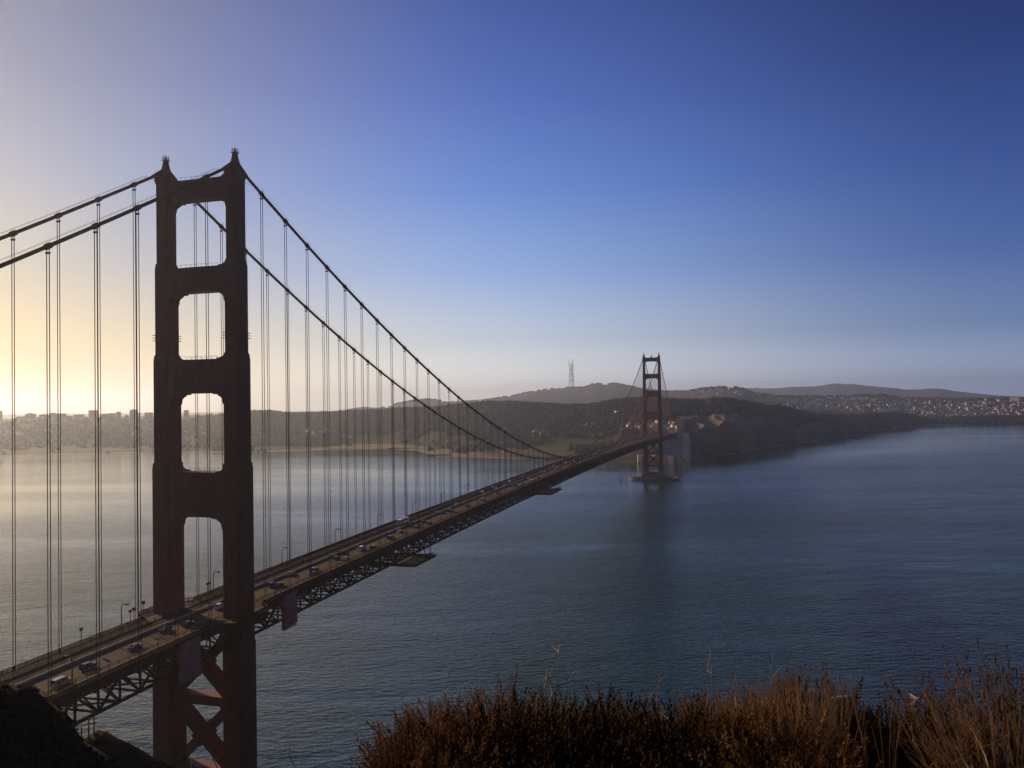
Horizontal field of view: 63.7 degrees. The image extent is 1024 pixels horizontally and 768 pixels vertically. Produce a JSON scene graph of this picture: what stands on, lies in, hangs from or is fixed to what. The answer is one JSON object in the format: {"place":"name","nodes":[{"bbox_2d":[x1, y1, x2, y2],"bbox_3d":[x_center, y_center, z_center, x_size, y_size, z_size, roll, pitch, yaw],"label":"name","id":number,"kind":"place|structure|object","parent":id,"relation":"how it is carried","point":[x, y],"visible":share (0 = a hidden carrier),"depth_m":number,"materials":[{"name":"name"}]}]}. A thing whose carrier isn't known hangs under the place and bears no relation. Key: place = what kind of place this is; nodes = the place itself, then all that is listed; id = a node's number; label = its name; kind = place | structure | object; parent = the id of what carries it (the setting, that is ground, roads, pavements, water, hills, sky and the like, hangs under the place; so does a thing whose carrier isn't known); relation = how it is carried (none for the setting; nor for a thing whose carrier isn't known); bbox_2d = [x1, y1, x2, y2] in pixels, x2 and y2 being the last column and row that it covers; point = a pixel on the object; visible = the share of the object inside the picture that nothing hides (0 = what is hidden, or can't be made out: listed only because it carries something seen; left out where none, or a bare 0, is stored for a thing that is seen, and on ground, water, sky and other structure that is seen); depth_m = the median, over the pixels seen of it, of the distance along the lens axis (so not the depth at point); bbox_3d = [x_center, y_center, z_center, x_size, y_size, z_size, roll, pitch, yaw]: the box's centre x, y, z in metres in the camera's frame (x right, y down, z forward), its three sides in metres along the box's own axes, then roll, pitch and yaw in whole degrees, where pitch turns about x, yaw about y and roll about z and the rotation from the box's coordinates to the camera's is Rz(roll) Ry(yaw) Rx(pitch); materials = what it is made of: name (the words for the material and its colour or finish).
{"place":"outdoors","nodes":[
{"label":"outdoors","id":0,"kind":"place"},
{"bbox_2d":[0,685,172,767],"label":"terrain","id":1,"kind":"structure","parent":0,"point":[22,742],"depth_m":60.05,"materials":[{"name":"soil"}]},
{"bbox_2d":[0,684,172,767],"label":"scrub","id":2,"kind":"object","parent":1,"relation":"on","point":[4,688],"visible":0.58,"depth_m":61.09,"materials":[{"name":"green plant"}]},
{"bbox_2d":[83,717,95,738],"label":"fence post","id":3,"kind":"object","parent":1,"relation":"on","point":[88,724],"visible":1,"depth_m":110.09,"materials":[{"name":"brown wood"}]},
{"bbox_2d":[87,717,99,734],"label":"fence post","id":4,"kind":"object","parent":1,"relation":"on","point":[94,722],"visible":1,"depth_m":110.40,"materials":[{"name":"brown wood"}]},
{"bbox_2d":[184,723,195,767],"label":"dry twig","id":5,"kind":"object","parent":1,"relation":"on","point":[188,747],"visible":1,"depth_m":4.67,"materials":[{"name":"brown plant"}]},
{"bbox_2d":[349,696,460,767],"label":"shrub","id":6,"kind":"object","parent":1,"relation":"on","point":[386,738],"visible":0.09,"depth_m":5.07,"materials":[{"name":"brown plant"}]},
{"bbox_2d":[364,690,512,767],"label":"shrub","id":7,"kind":"object","parent":1,"relation":"on","point":[430,712],"visible":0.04,"depth_m":5.30,"materials":[{"name":"brown plant"}]},
{"bbox_2d":[354,693,524,767],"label":"shrub","id":8,"kind":"object","parent":1,"relation":"on","point":[411,757],"visible":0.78,"depth_m":4.38,"materials":[{"name":"brown plant"}]},
{"bbox_2d":[458,662,555,748],"bbox_3d":[-0.058,2.396,5.535,1.129,0.974,1.272,0,-1,-31],"label":"shrub","id":9,"kind":"object","parent":1,"relation":"on","point":[513,702],"visible":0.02,"depth_m":5.62,"materials":[{"name":"brown plant"}]},
{"bbox_2d":[410,684,608,767],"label":"shrub","id":10,"kind":"object","parent":1,"relation":"on","point":[509,752],"visible":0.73,"depth_m":4.32,"materials":[{"name":"brown plant"}]},
{"bbox_2d":[535,642,564,723],"bbox_3d":[0.220,1.770,4.875,0.249,0.501,0.297,-1,-1,16],"label":"dry twig","id":11,"kind":"object","parent":10,"relation":"on","point":[548,679],"visible":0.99,"depth_m":4.85,"materials":[{"name":"brown plant"}]},
{"bbox_2d":[477,683,605,764],"bbox_3d":[0.270,2.407,5.447,1.143,0.769,1.380,-1,-1,16],"label":"shrub","id":12,"kind":"object","parent":1,"relation":"on","point":[554,701],"visible":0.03,"depth_m":5.65,"materials":[{"name":"brown plant"}]},
{"bbox_2d":[544,681,664,767],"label":"shrub","id":13,"kind":"object","parent":1,"relation":"on","point":[617,707],"visible":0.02,"depth_m":5.51,"materials":[{"name":"brown plant"}]},
{"bbox_2d":[654,671,668,703],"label":"dry twig","id":14,"kind":"object","parent":13,"relation":"on","point":[658,683],"visible":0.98,"depth_m":4.85,"materials":[{"name":"brown plant"}]},
{"bbox_2d":[503,685,712,767],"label":"shrub","id":15,"kind":"object","parent":1,"relation":"on","point":[609,722],"visible":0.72,"depth_m":4.26,"materials":[{"name":"brown plant"}]},
{"bbox_2d":[617,693,676,739],"bbox_3d":[0.883,2.432,5.502,0.842,0.675,1.391,-1,-1,-5],"label":"shrub","id":16,"kind":"object","parent":1,"relation":"on","point":[659,704],"visible":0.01,"depth_m":5.55,"materials":[{"name":"brown plant"}]},
{"bbox_2d":[653,682,732,743],"bbox_3d":[1.238,2.255,5.155,0.885,0.694,1.423,-1,-1,-13],"label":"shrub","id":17,"kind":"object","parent":1,"relation":"on","point":[702,698],"visible":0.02,"depth_m":5.36,"materials":[{"name":"brown plant"}]},
{"bbox_2d":[595,689,810,767],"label":"shrub","id":18,"kind":"object","parent":1,"relation":"on","point":[687,736],"visible":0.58,"depth_m":4.16,"materials":[{"name":"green plant"}]},
{"bbox_2d":[703,659,707,704],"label":"dry twig","id":19,"kind":"object","parent":18,"relation":"on","point":[707,686],"visible":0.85,"depth_m":4.70,"materials":[{"name":"brown plant"}]},
{"bbox_2d":[694,689,800,737],"bbox_3d":[1.460,2.278,5.125,1.022,0.749,1.439,-1,-1,16],"label":"shrub","id":20,"kind":"object","parent":1,"relation":"on","point":[737,708],"depth_m":5.40,"materials":[{"name":"brown plant"}]},
{"bbox_2d":[689,687,882,767],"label":"shrub","id":21,"kind":"object","parent":1,"relation":"on","point":[786,758],"visible":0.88,"depth_m":3.97,"materials":[{"name":"brown plant"}]},
{"bbox_2d":[722,670,751,737],"bbox_3d":[1.226,1.736,4.491,0.206,0.417,0.146,0,-2,-43],"label":"dry twig","id":22,"kind":"object","parent":21,"relation":"on","point":[728,675],"visible":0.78,"depth_m":4.53,"materials":[{"name":"brown plant"}]},
{"bbox_2d":[817,688,855,730],"bbox_3d":[1.715,1.717,4.343,0.158,0.228,0.286,-2,-2,39],"label":"dry twig","id":23,"kind":"object","parent":21,"relation":"in","point":[827,706],"visible":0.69,"depth_m":4.34,"materials":[{"name":"brown plant"}]},
{"bbox_2d":[800,662,919,767],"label":"shrub","id":24,"kind":"object","parent":1,"relation":"on","point":[854,729],"visible":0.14,"depth_m":4.95,"materials":[{"name":"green plant"}]},
{"bbox_2d":[822,692,955,767],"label":"shrub","id":25,"kind":"object","parent":1,"relation":"on","point":[885,719],"visible":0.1,"depth_m":5.19,"materials":[{"name":"brown plant"}]},
{"bbox_2d":[872,676,989,767],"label":"shrub","id":26,"kind":"object","parent":1,"relation":"on","point":[914,707],"visible":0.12,"depth_m":5.07,"materials":[{"name":"brown plant"}]},
{"bbox_2d":[879,706,991,767],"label":"shrub","id":27,"kind":"object","parent":1,"relation":"on","point":[903,758],"visible":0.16,"depth_m":4.82,"materials":[{"name":"brown plant"}]},
{"bbox_2d":[879,635,1023,767],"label":"wispy weed","id":28,"kind":"object","parent":1,"relation":"on","point":[967,751],"visible":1,"depth_m":3.93,"materials":[{"name":"plant"}]},
{"bbox_2d":[909,685,1020,767],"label":"wispy weed","id":29,"kind":"object","parent":1,"relation":"on","point":[923,751],"visible":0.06,"depth_m":4.44,"materials":[{"name":"plant"}]},
{"bbox_2d":[0,410,1023,767],"bbox_3d":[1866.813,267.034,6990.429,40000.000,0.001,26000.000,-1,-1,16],"label":"water","id":30,"kind":"structure","parent":0,"point":[870,558],"depth_m":679.25,"materials":[{"name":"teal liquid"}]},
{"bbox_2d":[0,148,678,767],"bbox_3d":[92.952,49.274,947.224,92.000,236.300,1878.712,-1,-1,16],"label":"suspension bridge","id":31,"kind":"structure","parent":30,"relation":"on","point":[182,494],"depth_m":274.21,"materials":[{"name":"orange paint"}]},
{"bbox_2d":[49,676,70,686],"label":"van","id":32,"kind":"object","parent":31,"relation":"on","point":[58,681],"visible":0.91,"depth_m":209.10,"materials":[{"name":"silver paint"}]},
{"bbox_2d":[63,655,73,688],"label":"street lamp","id":33,"kind":"object","parent":31,"relation":"on","point":[65,656],"visible":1,"depth_m":206.17,"materials":[{"name":"metal"}]},
{"bbox_2d":[79,627,82,645],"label":"street lamp","id":34,"kind":"object","parent":31,"relation":"on","point":[81,629],"visible":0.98,"depth_m":242.38,"materials":[{"name":"metal"}]},
{"bbox_2d":[78,661,97,670],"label":"car","id":35,"kind":"object","parent":31,"relation":"on","point":[85,665],"visible":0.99,"depth_m":221.42,"materials":[{"name":"black paint"}]},
{"bbox_2d":[120,603,128,629],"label":"street lamp","id":36,"kind":"object","parent":31,"relation":"on","point":[121,627],"visible":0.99,"depth_m":257.20,"materials":[{"name":"grey metal"}]},
{"bbox_2d":[127,643,143,649],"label":"car","id":37,"kind":"object","parent":31,"relation":"on","point":[133,646],"visible":0.94,"depth_m":238.00,"materials":[{"name":"grey paint"}]},
{"bbox_2d":[158,626,172,632],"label":"car","id":38,"kind":"object","parent":31,"relation":"on","point":[163,628],"visible":1,"depth_m":255.31,"materials":[{"name":"grey paint"}]},
{"bbox_2d":[183,607,191,635],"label":"street lamp","id":39,"kind":"object","parent":31,"relation":"on","point":[191,617],"visible":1,"depth_m":250.00,"materials":[{"name":"grey metal"}]},
{"bbox_2d":[181,621,194,626],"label":"car","id":40,"kind":"object","parent":31,"relation":"on","point":[186,623],"visible":0.98,"depth_m":260.61,"materials":[{"name":"black paint"}]},
{"bbox_2d":[178,634,200,685],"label":"work enclosure","id":41,"kind":"object","parent":31,"relation":"hanging from","point":[189,659],"visible":1,"depth_m":245.02,"materials":[{"name":"fabric"}]},
{"bbox_2d":[212,571,219,593],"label":"street lamp","id":42,"kind":"object","parent":31,"relation":"on","point":[213,592],"visible":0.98,"depth_m":301.06,"materials":[{"name":"grey metal"}]},
{"bbox_2d":[213,603,222,608],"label":"car","id":43,"kind":"object","parent":31,"relation":"on","point":[218,606],"visible":0.84,"depth_m":280.27,"materials":[{"name":"white paint"}]},
{"bbox_2d":[267,581,277,586],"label":"car","id":44,"kind":"object","parent":31,"relation":"on","point":[271,584],"visible":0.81,"depth_m":310.92,"materials":[{"name":"black paint"}]},
{"bbox_2d":[274,582,284,586],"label":"car","id":45,"kind":"object","parent":31,"relation":"on","point":[278,584],"visible":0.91,"depth_m":310.93,"materials":[{"name":"black paint"}]},
{"bbox_2d":[280,590,297,630],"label":"work enclosure","id":46,"kind":"object","parent":31,"relation":"hanging from","point":[289,611],"visible":1,"depth_m":297.90,"materials":[{"name":"fabric"}]},
{"bbox_2d":[285,571,295,575],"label":"car","id":47,"kind":"object","parent":31,"relation":"on","point":[289,573],"visible":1,"depth_m":329.21,"materials":[{"name":"silver paint"}]},
{"bbox_2d":[12,433,667,685],"bbox_3d":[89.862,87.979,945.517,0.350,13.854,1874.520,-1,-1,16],"label":"median barrier","id":48,"kind":"object","parent":31,"relation":"on","point":[114,645],"visible":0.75,"depth_m":276.55,"materials":[{"name":"metal"}]},
{"bbox_2d":[358,545,366,550],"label":"van","id":49,"kind":"object","parent":31,"relation":"on","point":[360,548],"visible":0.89,"depth_m":377.03,"materials":[{"name":"white paint"}]},
{"bbox_2d":[367,546,436,566],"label":"work platform","id":50,"kind":"structure","parent":31,"relation":"hanging from","point":[416,560],"depth_m":420.95,"materials":[{"name":"metal"}]},
{"bbox_2d":[396,517,408,524],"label":"bus","id":51,"kind":"object","parent":31,"relation":"on","point":[402,520],"visible":0.91,"depth_m":448.27,"materials":[{"name":"white paint"}]},
{"bbox_2d":[536,484,561,494],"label":"work platform","id":52,"kind":"structure","parent":31,"relation":"hanging from","point":[550,491],"depth_m":702.18,"materials":[{"name":"metal"}]},
{"bbox_2d":[427,454,449,455],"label":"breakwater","id":53,"kind":"object","parent":30,"relation":"in","point":[438,454],"visible":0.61,"depth_m":2282.03,"materials":[{"name":"grey stone"}]},
{"bbox_2d":[662,425,682,464],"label":"concrete pylon","id":54,"kind":"object","parent":30,"relation":"in","point":[673,447],"visible":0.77,"depth_m":1839.45,"materials":[{"name":"grey concrete"}]},
{"bbox_2d":[668,456,678,463],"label":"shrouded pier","id":55,"kind":"structure","parent":30,"relation":"in","point":[673,459],"depth_m":1877.49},
{"bbox_2d":[0,384,1023,462],"bbox_3d":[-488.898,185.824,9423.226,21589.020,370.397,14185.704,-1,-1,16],"label":"hills","id":56,"kind":"structure","parent":0,"point":[709,435],"depth_m":2991.73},
{"bbox_2d":[25,413,35,417],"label":"apartment block","id":57,"kind":"structure","parent":56,"relation":"on","point":[28,415],"depth_m":3850.87,"materials":[{"name":"grey concrete"}]},
{"bbox_2d":[48,413,57,416],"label":"apartment block","id":58,"kind":"structure","parent":56,"relation":"on","point":[53,414],"depth_m":3869.16,"materials":[{"name":"grey concrete"}]},
{"bbox_2d":[58,413,66,416],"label":"apartment block","id":59,"kind":"structure","parent":56,"relation":"on","point":[63,414],"depth_m":3877.92,"materials":[{"name":"grey concrete"}]},
{"bbox_2d":[88,410,96,416],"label":"apartment block","id":60,"kind":"structure","parent":56,"relation":"on","point":[91,413],"depth_m":3894.25,"materials":[{"name":"grey concrete"}]},
{"bbox_2d":[107,413,115,417],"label":"apartment block","id":61,"kind":"structure","parent":56,"relation":"on","point":[112,415],"depth_m":3909.17,"materials":[{"name":"grey concrete"}]},
{"bbox_2d":[116,412,120,417],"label":"apartment block","id":62,"kind":"structure","parent":56,"relation":"on","point":[118,414],"depth_m":3913.39,"materials":[{"name":"grey concrete"}]},
{"bbox_2d":[130,409,135,419],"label":"apartment block","id":63,"kind":"structure","parent":56,"relation":"on","point":[132,414],"depth_m":3917.22,"materials":[{"name":"grey concrete"}]},
{"bbox_2d":[144,412,152,419],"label":"apartment block","id":64,"kind":"structure","parent":56,"relation":"on","point":[148,415],"depth_m":3924.58,"materials":[{"name":"grey concrete"}]},
{"bbox_2d":[184,410,188,417],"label":"apartment block","id":65,"kind":"structure","parent":56,"relation":"on","point":[186,413],"depth_m":3940.28,"materials":[{"name":"grey concrete"}]},
{"bbox_2d":[0,396,1023,453],"bbox_3d":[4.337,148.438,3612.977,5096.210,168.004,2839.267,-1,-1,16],"label":"woods","id":66,"kind":"object","parent":56,"relation":"on","point":[510,417],"visible":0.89,"depth_m":3042.73,"materials":[{"name":"green plant"}]},
{"bbox_2d":[569,360,573,387],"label":"lattice mast","id":67,"kind":"object","parent":56,"relation":"on","point":[571,369],"visible":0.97,"depth_m":8101.31,"materials":[{"name":"metal"}]},
{"bbox_2d":[637,455,667,462],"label":"brick fort","id":68,"kind":"structure","parent":56,"relation":"on","point":[640,458],"depth_m":1920.15,"materials":[{"name":"grey"}]},
{"bbox_2d":[682,433,689,460],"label":"concrete pylon","id":69,"kind":"object","parent":56,"relation":"on","point":[686,442],"visible":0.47,"depth_m":1934.54,"materials":[{"name":"grey concrete"}]},
{"bbox_2d":[683,438,691,459],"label":"anchorage","id":70,"kind":"object","parent":56,"relation":"on","point":[684,456],"visible":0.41,"depth_m":2010.84,"materials":[{"name":"concrete"}]},
{"bbox_2d":[381,382,1023,407],"bbox_3d":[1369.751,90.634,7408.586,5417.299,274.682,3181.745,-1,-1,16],"label":"treeline","id":71,"kind":"object","parent":56,"relation":"on","point":[959,399],"visible":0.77,"depth_m":6268.47,"materials":[{"name":"green plant"}]},
{"bbox_2d":[764,396,1023,416],"bbox_3d":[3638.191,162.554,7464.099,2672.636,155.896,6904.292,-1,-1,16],"label":"rooftops","id":72,"kind":"object","parent":56,"relation":"on","point":[828,408],"visible":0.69,"depth_m":5342.53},
{"bbox_2d":[1010,397,1020,400],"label":"house","id":73,"kind":"structure","parent":56,"relation":"on","point":[1016,398],"depth_m":5387.42,"materials":[{"name":"grey"}]},
{"bbox_2d":[0,0,1023,413],"label":"sky","id":74,"kind":"structure","parent":0,"point":[740,193],"materials":[{"name":"blue"}]},
{"bbox_2d":[487,657,903,767],"bbox_3d":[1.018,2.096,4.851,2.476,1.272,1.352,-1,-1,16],"label":"dry grass","id":75,"kind":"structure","parent":0,"point":[832,718],"depth_m":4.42,"materials":[{"name":"plant"}]},
{"bbox_2d":[706,650,723,712],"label":"dry twig","id":76,"kind":"object","parent":75,"relation":"on","point":[712,680],"visible":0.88,"depth_m":4.59,"materials":[{"name":"brown plant"}]},
{"bbox_2d":[761,652,774,711],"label":"dry twig","id":77,"kind":"object","parent":75,"relation":"on","point":[771,675],"visible":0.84,"depth_m":4.65,"materials":[{"name":"brown plant"}]}
]}

